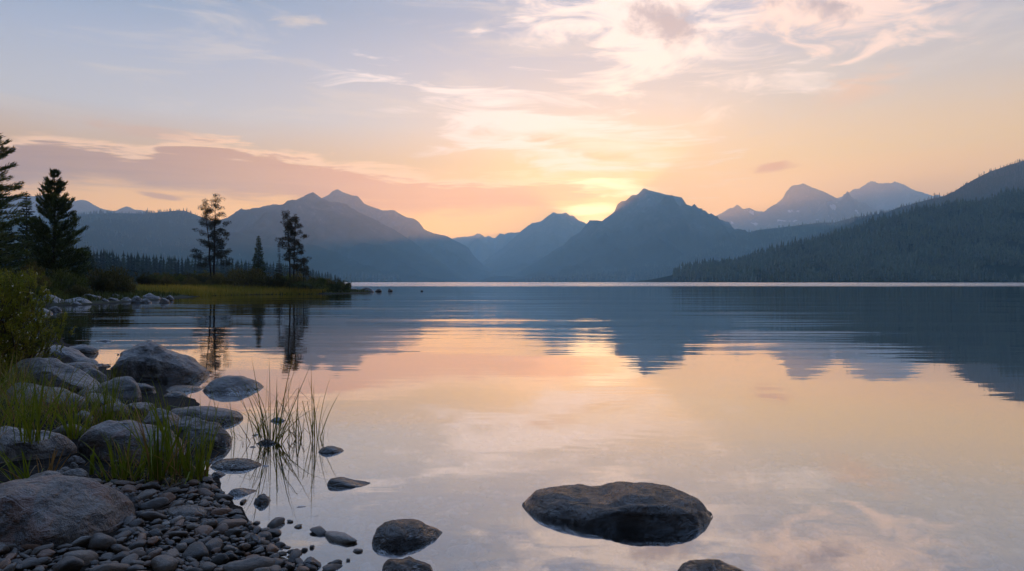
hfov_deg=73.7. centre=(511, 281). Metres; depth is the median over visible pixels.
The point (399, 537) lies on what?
boulder
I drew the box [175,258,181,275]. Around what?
conifer
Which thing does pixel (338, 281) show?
shrub
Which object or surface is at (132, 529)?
pebble
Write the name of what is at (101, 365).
rock
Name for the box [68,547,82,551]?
pebble
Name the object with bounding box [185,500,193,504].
pebble
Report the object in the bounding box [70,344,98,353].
boulder
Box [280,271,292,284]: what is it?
shrub
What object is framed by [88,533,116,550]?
pebble
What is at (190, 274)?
shrub
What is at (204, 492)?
pebble
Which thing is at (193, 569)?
pebble
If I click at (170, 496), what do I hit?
pebble
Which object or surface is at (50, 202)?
pine tree
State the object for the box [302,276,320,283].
shrub
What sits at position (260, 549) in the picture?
pebble
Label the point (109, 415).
grass tuft
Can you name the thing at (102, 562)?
pebble
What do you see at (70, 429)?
grass tuft
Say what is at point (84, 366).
boulder
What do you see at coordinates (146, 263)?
conifer
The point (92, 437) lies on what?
boulder
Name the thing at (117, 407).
boulder
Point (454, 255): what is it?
mountain
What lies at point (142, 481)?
pebble
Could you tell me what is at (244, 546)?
pebble
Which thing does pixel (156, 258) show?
conifer
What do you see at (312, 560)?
rock
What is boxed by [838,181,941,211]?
mountain
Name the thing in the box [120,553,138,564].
pebble
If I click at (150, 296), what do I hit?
rock
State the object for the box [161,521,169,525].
pebble
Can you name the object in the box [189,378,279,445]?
reed clump
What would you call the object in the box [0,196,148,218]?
mountain
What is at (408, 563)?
boulder
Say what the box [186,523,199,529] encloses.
pebble
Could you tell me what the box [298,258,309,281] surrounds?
pine tree
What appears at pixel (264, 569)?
pebble
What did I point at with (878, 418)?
water
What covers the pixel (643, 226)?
mountain
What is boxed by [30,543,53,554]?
pebble
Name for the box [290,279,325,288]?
shrub
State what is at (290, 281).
shrub
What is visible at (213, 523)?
pebble
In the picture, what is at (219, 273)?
shrub
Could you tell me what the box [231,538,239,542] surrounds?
pebble
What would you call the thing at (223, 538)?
pebble
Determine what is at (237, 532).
pebble
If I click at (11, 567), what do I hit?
pebble
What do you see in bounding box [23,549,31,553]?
pebble
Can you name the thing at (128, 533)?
pebble
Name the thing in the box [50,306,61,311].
rock
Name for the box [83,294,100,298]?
rock
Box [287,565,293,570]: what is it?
pebble
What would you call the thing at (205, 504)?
pebble
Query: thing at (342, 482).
boulder
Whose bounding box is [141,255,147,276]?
conifer
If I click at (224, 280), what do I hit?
shrub
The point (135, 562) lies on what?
pebble
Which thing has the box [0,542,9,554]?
pebble
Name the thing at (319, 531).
pebble
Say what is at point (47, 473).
rock
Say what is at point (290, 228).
pine tree
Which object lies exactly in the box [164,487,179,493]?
pebble
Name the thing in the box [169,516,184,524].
pebble
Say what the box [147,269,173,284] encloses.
shrub
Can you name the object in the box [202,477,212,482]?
pebble
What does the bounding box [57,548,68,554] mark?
pebble
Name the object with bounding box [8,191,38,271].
spruce tree
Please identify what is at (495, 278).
hill
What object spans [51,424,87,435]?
rock
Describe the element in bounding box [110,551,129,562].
pebble
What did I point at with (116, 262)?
conifer
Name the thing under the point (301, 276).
shrub
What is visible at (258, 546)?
pebble
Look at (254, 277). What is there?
shrub
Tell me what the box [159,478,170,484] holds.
pebble
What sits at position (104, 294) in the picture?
grass
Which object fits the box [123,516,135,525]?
pebble
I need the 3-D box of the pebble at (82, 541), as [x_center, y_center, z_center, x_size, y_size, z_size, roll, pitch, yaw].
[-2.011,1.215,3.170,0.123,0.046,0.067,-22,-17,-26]
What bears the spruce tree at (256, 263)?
on the ground at (544, 554)
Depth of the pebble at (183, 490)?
4.10 m
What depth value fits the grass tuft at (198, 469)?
4.40 m
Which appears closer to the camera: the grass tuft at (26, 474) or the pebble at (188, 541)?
the pebble at (188, 541)
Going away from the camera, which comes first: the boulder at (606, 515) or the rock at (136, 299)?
the boulder at (606, 515)
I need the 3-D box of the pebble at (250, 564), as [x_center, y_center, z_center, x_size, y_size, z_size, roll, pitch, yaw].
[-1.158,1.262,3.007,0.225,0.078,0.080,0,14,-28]
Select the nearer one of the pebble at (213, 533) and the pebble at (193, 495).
the pebble at (213, 533)
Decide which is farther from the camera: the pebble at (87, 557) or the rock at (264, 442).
the rock at (264, 442)
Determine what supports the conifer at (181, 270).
on the ground at (544, 554)
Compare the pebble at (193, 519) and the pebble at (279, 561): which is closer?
the pebble at (279, 561)
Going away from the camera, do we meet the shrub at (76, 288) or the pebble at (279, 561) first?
the pebble at (279, 561)
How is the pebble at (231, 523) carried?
on the ground at (544, 554)
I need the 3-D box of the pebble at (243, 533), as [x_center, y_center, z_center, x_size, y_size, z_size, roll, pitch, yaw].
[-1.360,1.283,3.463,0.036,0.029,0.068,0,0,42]
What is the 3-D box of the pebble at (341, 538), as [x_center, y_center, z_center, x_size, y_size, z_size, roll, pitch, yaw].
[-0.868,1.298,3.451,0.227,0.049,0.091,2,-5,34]
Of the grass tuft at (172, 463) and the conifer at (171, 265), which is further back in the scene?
the conifer at (171, 265)
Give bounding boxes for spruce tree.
[0,228,24,273]
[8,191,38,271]
[84,246,96,279]
[249,235,266,275]
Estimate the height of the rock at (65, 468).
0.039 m
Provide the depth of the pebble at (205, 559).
3.09 m
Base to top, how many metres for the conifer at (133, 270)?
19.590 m
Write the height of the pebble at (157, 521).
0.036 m
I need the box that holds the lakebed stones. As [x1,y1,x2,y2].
[250,434,953,570]
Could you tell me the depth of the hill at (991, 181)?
2733.33 m
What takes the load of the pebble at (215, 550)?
on the ground at (544, 554)
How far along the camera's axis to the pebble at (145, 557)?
3.02 m
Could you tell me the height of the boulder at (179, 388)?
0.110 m
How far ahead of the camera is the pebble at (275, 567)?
3.01 m
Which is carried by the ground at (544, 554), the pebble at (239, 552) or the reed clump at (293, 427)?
the pebble at (239, 552)
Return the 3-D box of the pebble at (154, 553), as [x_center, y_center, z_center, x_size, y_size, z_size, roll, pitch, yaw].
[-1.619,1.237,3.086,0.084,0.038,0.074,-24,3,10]
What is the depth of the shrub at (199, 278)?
83.58 m
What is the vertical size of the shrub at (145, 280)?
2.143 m
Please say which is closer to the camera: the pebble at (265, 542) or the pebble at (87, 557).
the pebble at (87, 557)
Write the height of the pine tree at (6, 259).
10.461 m
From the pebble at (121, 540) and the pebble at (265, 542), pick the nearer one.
the pebble at (121, 540)
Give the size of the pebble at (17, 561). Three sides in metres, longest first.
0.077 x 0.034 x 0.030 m
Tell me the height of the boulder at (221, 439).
0.393 m
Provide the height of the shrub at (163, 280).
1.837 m
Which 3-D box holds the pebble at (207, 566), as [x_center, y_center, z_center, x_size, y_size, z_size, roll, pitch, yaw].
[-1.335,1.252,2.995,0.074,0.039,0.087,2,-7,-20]
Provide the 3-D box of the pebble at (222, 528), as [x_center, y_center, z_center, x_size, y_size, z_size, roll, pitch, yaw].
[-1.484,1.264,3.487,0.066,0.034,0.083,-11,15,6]
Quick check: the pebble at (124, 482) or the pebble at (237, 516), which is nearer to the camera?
the pebble at (237, 516)
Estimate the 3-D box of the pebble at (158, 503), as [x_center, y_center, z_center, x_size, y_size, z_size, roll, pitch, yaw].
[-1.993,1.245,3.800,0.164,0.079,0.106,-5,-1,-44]
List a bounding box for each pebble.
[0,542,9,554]
[0,558,10,568]
[2,562,16,570]
[5,553,16,559]
[7,544,16,548]
[11,548,17,554]
[11,559,21,563]
[15,564,21,570]
[19,553,29,558]
[20,544,40,549]
[21,557,50,570]
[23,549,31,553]
[23,557,35,561]
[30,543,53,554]
[33,566,44,570]
[36,549,54,557]
[52,556,83,570]
[56,543,72,549]
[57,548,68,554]
[62,550,98,565]
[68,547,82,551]
[70,536,91,546]
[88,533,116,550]
[90,560,98,564]
[90,563,129,570]
[92,478,103,483]
[98,560,111,564]
[99,552,114,560]
[109,479,119,485]
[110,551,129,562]
[113,530,131,538]
[113,545,129,553]
[114,480,136,485]
[115,527,135,536]
[116,537,126,543]
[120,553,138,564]
[121,484,135,492]
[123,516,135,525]
[126,564,143,570]
[128,549,146,557]
[129,519,144,526]
[129,539,146,549]
[130,560,143,565]
[134,527,145,532]
[135,510,143,517]
[136,479,145,484]
[136,533,146,540]
[137,489,156,500]
[138,497,170,510]
[139,482,160,490]
[140,511,166,521]
[141,555,150,559]
[143,560,150,566]
[147,536,158,545]
[147,548,162,559]
[148,528,162,537]
[150,524,164,529]
[151,554,178,570]
[152,518,162,525]
[157,492,175,501]
[158,545,169,550]
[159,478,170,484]
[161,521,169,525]
[161,528,169,533]
[163,531,188,537]
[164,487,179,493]
[165,548,179,557]
[167,540,174,545]
[168,500,183,508]
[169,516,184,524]
[172,536,181,541]
[175,519,183,525]
[175,542,187,551]
[176,557,183,565]
[177,488,187,492]
[179,484,188,488]
[180,538,194,545]
[182,541,208,560]
[184,567,202,570]
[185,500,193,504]
[186,489,197,493]
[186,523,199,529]
[187,479,198,486]
[187,558,196,562]
[187,561,198,567]
[188,493,198,499]
[189,517,198,522]
[194,525,212,535]
[196,488,214,496]
[198,484,210,489]
[198,501,209,506]
[199,562,216,570]
[200,537,209,544]
[201,497,212,501]
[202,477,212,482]
[202,557,209,561]
[203,519,217,527]
[205,538,222,552]
[208,531,218,536]
[210,484,218,489]
[210,547,220,553]
[211,508,231,514]
[211,553,229,565]
[213,494,232,500]
[213,515,228,518]
[214,519,246,528]
[215,523,227,534]
[218,498,227,503]
[220,536,228,541]
[222,545,238,551]
[222,556,274,570]
[224,528,242,536]
[227,511,236,515]
[227,553,237,560]
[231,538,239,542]
[232,509,242,513]
[233,514,245,518]
[234,549,244,554]
[238,543,250,550]
[239,531,248,536]
[248,542,255,547]
[252,526,260,533]
[253,545,266,549]
[253,546,263,553]
[253,567,270,570]
[257,531,271,539]
[260,539,269,544]
[266,544,278,554]
[267,517,284,527]
[268,528,281,535]
[269,553,279,557]
[270,565,280,570]
[271,537,279,542]
[273,558,283,565]
[275,542,285,548]
[278,551,286,556]
[283,545,291,549]
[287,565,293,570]
[288,548,300,562]
[295,558,302,564]
[296,566,309,570]
[306,564,316,570]
[310,526,326,537]
[322,564,342,570]
[325,531,356,545]
[327,559,341,563]
[353,548,362,553]
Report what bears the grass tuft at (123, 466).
on the ground at (544, 554)
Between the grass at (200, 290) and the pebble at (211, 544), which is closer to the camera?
the pebble at (211, 544)
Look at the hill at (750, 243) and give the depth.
4046.39 m
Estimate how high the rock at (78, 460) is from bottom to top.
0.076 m
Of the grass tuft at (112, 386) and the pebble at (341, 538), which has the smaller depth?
the pebble at (341, 538)
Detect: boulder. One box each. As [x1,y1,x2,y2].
[0,426,76,462]
[0,474,134,551]
[5,357,99,393]
[5,382,85,410]
[35,345,98,364]
[67,362,98,369]
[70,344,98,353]
[77,376,141,402]
[78,420,185,463]
[82,367,108,382]
[97,402,128,416]
[110,340,209,381]
[127,402,154,413]
[142,408,231,450]
[166,385,202,391]
[171,406,242,422]
[202,375,263,392]
[210,458,261,469]
[327,477,369,487]
[372,519,442,556]
[382,556,432,570]
[522,481,713,554]
[678,559,743,570]
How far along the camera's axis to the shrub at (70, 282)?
45.79 m
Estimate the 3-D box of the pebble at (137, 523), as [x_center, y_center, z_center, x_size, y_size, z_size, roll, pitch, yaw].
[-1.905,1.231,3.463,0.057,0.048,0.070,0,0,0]
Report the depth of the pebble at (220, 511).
3.75 m
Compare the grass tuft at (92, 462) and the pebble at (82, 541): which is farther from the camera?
the grass tuft at (92, 462)
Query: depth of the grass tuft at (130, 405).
5.63 m
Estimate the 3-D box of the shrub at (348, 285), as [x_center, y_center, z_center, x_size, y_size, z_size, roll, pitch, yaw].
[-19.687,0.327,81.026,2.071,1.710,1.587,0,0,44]
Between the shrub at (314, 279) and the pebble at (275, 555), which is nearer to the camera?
the pebble at (275, 555)
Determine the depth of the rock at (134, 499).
3.74 m
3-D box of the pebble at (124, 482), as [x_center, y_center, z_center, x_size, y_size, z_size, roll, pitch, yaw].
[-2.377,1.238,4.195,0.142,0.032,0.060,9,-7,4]
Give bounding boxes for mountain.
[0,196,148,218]
[183,192,467,281]
[322,189,497,281]
[453,232,519,264]
[482,212,585,275]
[487,188,748,281]
[716,205,762,228]
[740,183,885,231]
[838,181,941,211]
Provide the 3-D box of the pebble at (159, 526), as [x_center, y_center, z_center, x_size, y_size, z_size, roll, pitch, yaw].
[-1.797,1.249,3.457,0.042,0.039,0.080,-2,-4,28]
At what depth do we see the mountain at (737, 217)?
9760.43 m
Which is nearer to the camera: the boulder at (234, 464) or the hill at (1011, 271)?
the boulder at (234, 464)
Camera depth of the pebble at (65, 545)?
3.11 m
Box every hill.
[0,211,400,281]
[472,276,514,281]
[524,215,870,281]
[635,200,1023,282]
[779,162,1023,248]
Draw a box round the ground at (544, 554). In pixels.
[0,282,942,570]
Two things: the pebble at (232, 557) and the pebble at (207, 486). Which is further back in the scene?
the pebble at (207, 486)
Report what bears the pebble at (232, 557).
on the ground at (544, 554)
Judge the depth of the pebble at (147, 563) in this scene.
2.96 m
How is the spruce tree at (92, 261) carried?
on the ground at (544, 554)
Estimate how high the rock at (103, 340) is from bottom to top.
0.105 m
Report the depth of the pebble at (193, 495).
3.98 m
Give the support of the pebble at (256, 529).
on the ground at (544, 554)
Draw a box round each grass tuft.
[0,364,79,444]
[0,444,43,482]
[29,384,112,439]
[36,448,72,472]
[77,426,161,480]
[84,358,147,423]
[90,448,93,474]
[91,354,129,403]
[101,384,159,420]
[105,371,240,482]
[114,378,217,476]
[145,395,238,483]
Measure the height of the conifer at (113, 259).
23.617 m
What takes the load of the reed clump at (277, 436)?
in the water
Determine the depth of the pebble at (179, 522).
3.52 m
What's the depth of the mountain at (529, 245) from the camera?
8103.54 m
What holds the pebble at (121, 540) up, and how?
on the ground at (544, 554)
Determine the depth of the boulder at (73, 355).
10.25 m
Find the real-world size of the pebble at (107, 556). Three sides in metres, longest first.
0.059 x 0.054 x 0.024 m
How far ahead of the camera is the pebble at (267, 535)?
3.43 m
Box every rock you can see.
[26,308,52,313]
[29,470,61,477]
[33,294,63,302]
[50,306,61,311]
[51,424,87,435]
[60,467,70,470]
[62,468,88,477]
[65,297,91,302]
[66,455,85,464]
[69,462,78,468]
[77,410,92,421]
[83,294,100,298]
[83,393,120,402]
[96,339,111,341]
[96,363,109,366]
[125,493,141,510]
[131,296,141,302]
[137,383,155,393]
[139,299,151,302]
[142,293,160,298]
[159,298,169,302]
[164,392,187,396]
[164,505,211,517]
[212,471,225,476]
[228,488,255,496]
[246,534,263,547]
[254,493,270,504]
[256,439,276,444]
[271,417,284,421]
[303,556,320,568]
[318,446,343,453]
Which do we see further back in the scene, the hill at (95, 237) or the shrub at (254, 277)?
the hill at (95, 237)
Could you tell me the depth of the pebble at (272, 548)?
3.25 m
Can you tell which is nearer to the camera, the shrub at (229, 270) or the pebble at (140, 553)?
the pebble at (140, 553)
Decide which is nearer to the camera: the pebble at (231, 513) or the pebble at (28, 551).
the pebble at (28, 551)
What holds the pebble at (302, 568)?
on the ground at (544, 554)
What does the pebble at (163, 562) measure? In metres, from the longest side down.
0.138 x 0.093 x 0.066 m
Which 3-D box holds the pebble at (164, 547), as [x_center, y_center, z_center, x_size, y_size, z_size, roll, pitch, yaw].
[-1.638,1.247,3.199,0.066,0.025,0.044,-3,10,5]
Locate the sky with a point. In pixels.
(457, 118)
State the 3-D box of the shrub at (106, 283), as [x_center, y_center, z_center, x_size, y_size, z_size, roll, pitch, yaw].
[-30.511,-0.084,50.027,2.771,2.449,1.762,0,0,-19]
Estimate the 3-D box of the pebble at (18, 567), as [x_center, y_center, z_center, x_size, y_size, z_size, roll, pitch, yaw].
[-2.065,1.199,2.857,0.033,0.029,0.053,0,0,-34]
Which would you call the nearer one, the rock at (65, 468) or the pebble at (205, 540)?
the pebble at (205, 540)
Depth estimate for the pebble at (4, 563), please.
2.85 m
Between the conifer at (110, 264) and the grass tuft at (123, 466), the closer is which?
the grass tuft at (123, 466)
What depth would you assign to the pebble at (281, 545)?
3.35 m
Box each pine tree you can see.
[0,133,35,280]
[17,168,93,284]
[190,193,232,278]
[274,211,311,279]
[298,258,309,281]
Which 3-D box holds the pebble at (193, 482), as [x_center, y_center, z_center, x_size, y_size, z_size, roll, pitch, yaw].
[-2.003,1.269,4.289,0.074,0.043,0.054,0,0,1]
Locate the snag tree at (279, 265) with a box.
[276,243,282,277]
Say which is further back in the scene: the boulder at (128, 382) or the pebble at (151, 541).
the boulder at (128, 382)
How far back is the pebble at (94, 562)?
2.95 m
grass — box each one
[0,288,370,307]
[0,339,209,486]
[133,283,329,296]
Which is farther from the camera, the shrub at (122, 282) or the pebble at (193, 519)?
the shrub at (122, 282)
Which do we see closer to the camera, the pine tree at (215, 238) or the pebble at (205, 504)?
the pebble at (205, 504)
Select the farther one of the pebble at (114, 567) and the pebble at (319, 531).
the pebble at (319, 531)
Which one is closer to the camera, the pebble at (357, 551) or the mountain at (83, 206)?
the pebble at (357, 551)
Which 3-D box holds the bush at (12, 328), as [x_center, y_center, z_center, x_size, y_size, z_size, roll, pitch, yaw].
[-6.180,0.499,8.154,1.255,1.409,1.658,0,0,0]
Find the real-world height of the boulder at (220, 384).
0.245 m
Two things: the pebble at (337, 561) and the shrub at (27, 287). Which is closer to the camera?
the pebble at (337, 561)
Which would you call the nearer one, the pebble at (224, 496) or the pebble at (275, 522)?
the pebble at (275, 522)
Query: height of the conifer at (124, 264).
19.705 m
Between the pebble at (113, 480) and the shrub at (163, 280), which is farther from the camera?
the shrub at (163, 280)
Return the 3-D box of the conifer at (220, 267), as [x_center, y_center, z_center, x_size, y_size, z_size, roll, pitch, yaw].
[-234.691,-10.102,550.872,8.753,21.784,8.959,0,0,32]
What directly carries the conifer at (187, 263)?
on the ground at (544, 554)
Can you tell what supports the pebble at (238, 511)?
on the ground at (544, 554)
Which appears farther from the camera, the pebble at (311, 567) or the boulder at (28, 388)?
the boulder at (28, 388)
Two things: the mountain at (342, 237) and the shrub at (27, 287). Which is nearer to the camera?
the shrub at (27, 287)
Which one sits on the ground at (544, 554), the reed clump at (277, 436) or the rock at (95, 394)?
the rock at (95, 394)
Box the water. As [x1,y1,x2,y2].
[28,282,1023,570]
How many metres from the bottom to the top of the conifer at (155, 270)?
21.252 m
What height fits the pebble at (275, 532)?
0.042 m
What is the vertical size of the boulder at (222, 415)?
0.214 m
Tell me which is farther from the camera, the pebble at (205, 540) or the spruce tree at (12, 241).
the spruce tree at (12, 241)
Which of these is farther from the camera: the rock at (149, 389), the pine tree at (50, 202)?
the pine tree at (50, 202)
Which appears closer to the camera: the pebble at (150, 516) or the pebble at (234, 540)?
the pebble at (234, 540)
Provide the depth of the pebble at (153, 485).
4.13 m
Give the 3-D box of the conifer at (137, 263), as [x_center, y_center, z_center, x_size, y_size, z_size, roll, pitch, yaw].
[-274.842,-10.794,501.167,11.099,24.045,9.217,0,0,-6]
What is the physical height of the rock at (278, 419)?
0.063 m
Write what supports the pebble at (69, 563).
on the ground at (544, 554)
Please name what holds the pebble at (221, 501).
on the ground at (544, 554)
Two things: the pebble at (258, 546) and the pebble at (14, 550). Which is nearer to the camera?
the pebble at (14, 550)
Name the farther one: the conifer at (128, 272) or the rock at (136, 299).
the conifer at (128, 272)
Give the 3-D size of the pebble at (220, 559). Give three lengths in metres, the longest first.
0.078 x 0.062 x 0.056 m
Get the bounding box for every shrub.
[3,267,33,299]
[18,256,52,291]
[32,277,63,297]
[40,267,91,292]
[64,284,93,295]
[83,265,115,293]
[86,266,136,294]
[135,271,159,285]
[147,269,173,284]
[156,272,180,285]
[164,270,187,285]
[170,273,195,280]
[180,277,204,286]
[186,273,209,283]
[199,272,228,284]
[203,272,225,286]
[220,264,247,285]
[222,266,237,284]
[225,267,273,287]
[263,272,287,288]
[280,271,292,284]
[284,273,306,291]
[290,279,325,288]
[292,271,305,281]
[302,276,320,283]
[317,275,326,285]
[324,280,344,290]
[326,278,335,284]
[333,278,344,289]
[342,277,351,290]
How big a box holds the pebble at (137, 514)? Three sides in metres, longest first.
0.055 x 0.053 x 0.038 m
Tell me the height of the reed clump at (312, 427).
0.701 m
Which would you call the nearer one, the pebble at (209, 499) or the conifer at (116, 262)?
the pebble at (209, 499)
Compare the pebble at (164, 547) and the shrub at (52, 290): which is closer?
the pebble at (164, 547)
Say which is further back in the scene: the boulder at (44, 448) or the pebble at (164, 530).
the boulder at (44, 448)
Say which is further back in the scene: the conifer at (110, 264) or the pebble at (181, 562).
the conifer at (110, 264)
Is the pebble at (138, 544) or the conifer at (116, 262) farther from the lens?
the conifer at (116, 262)
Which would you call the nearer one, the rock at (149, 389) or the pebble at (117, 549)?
the pebble at (117, 549)
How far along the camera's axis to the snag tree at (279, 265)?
77.00 m
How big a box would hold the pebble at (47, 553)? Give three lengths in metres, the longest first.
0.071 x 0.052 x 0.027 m
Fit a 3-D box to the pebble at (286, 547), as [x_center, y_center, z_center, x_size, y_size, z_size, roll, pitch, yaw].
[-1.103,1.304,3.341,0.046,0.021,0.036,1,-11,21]
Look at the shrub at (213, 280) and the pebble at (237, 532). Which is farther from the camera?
the shrub at (213, 280)
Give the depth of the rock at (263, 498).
4.00 m
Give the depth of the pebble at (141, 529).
3.39 m
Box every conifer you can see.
[94,250,100,269]
[96,250,102,271]
[99,247,105,271]
[103,253,109,272]
[108,252,112,270]
[111,252,115,269]
[113,255,119,274]
[122,258,126,275]
[127,258,130,275]
[128,252,136,281]
[130,251,141,278]
[132,260,137,280]
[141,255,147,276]
[144,255,150,275]
[152,254,160,273]
[152,258,158,275]
[160,257,165,273]
[169,258,173,273]
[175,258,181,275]
[180,258,184,273]
[186,256,190,273]
[217,258,222,274]
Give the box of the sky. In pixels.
[0,0,1023,238]
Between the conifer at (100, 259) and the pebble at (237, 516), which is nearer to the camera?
the pebble at (237, 516)
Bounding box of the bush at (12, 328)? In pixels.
[0,266,76,377]
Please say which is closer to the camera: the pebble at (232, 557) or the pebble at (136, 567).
the pebble at (136, 567)
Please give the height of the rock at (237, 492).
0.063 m
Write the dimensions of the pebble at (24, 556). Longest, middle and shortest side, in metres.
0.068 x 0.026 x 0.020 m
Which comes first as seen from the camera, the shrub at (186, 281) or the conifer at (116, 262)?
the shrub at (186, 281)
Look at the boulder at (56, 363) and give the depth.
7.53 m
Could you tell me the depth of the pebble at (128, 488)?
4.06 m
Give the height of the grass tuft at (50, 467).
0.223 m
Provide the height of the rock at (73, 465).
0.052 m
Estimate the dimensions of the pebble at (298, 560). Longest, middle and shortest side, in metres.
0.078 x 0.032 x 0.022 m
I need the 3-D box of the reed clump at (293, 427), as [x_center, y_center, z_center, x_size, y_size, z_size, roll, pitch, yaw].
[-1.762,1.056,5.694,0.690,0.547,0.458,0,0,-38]
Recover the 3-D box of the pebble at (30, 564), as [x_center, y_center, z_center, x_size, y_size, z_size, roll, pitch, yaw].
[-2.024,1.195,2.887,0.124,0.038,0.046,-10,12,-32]
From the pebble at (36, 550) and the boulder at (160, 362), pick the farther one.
the boulder at (160, 362)
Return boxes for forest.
[0,208,401,281]
[524,210,887,281]
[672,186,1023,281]
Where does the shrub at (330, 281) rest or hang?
on the ground at (544, 554)
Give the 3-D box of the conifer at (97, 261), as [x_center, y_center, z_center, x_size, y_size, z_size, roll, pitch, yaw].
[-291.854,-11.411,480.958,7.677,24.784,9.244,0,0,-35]
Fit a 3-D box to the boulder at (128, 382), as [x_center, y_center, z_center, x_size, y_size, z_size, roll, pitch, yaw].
[-4.349,1.166,7.296,0.950,0.308,0.456,0,0,30]
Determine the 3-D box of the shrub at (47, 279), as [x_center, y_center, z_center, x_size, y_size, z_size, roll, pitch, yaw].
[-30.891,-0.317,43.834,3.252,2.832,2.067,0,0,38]
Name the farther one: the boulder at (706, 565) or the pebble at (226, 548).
the pebble at (226, 548)
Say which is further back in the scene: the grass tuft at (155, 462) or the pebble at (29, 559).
the grass tuft at (155, 462)
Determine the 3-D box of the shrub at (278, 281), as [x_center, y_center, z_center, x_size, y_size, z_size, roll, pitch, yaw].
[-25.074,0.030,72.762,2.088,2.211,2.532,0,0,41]
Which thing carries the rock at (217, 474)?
on the ground at (544, 554)
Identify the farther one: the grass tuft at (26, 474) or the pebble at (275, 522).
the grass tuft at (26, 474)
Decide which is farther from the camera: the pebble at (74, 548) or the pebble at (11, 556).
the pebble at (74, 548)
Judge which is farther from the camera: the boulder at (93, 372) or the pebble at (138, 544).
the boulder at (93, 372)
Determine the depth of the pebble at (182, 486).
4.17 m
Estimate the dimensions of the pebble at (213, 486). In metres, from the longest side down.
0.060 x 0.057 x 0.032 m
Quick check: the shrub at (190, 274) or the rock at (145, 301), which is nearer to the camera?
the rock at (145, 301)
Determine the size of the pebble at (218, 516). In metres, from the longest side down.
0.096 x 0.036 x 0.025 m
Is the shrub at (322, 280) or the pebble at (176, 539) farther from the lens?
the shrub at (322, 280)
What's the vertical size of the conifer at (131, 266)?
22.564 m
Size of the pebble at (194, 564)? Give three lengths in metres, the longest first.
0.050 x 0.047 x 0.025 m
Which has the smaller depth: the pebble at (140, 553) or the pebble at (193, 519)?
the pebble at (140, 553)
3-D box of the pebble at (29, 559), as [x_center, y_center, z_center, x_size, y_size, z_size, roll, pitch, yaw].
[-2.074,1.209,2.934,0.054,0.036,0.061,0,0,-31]
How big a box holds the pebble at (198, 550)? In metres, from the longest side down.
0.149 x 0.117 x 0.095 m
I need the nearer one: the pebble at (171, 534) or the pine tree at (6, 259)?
the pebble at (171, 534)
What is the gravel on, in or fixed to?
on the ground at (544, 554)
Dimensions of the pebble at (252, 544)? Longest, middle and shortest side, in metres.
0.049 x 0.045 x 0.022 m
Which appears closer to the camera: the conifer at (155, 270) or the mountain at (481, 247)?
the conifer at (155, 270)
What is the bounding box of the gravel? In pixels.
[0,479,297,570]
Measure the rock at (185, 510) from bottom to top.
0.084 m
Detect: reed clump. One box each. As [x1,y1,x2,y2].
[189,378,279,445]
[229,357,319,443]
[263,386,327,439]
[301,374,337,439]
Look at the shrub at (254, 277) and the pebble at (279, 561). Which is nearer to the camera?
the pebble at (279, 561)
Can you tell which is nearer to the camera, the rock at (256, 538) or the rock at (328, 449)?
the rock at (256, 538)
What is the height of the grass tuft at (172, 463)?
0.699 m
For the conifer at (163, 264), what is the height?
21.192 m
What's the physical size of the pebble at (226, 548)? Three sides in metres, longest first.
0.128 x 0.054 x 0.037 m
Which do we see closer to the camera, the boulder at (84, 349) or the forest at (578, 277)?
the boulder at (84, 349)
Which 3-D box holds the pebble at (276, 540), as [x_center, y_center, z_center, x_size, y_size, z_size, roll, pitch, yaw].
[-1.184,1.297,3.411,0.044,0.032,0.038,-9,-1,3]
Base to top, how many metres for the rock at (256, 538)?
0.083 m
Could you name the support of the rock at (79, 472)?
on the ground at (544, 554)
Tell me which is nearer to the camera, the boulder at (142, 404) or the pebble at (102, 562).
the pebble at (102, 562)
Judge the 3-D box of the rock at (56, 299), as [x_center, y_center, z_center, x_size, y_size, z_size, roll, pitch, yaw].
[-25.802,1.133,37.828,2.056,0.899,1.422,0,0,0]
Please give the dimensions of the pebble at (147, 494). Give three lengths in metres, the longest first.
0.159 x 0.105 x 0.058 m
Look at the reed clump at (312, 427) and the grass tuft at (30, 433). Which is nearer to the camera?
the grass tuft at (30, 433)
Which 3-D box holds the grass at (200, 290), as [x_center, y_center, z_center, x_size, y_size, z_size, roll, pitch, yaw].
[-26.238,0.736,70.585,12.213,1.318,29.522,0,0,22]
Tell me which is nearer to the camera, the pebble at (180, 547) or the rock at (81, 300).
the pebble at (180, 547)
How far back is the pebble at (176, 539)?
3.30 m
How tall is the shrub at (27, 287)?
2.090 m
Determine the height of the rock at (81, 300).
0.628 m
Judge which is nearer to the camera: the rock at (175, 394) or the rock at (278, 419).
the rock at (278, 419)
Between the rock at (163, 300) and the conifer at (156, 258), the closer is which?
the rock at (163, 300)
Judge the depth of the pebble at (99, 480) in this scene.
4.15 m
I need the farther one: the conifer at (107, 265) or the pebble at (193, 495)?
the conifer at (107, 265)

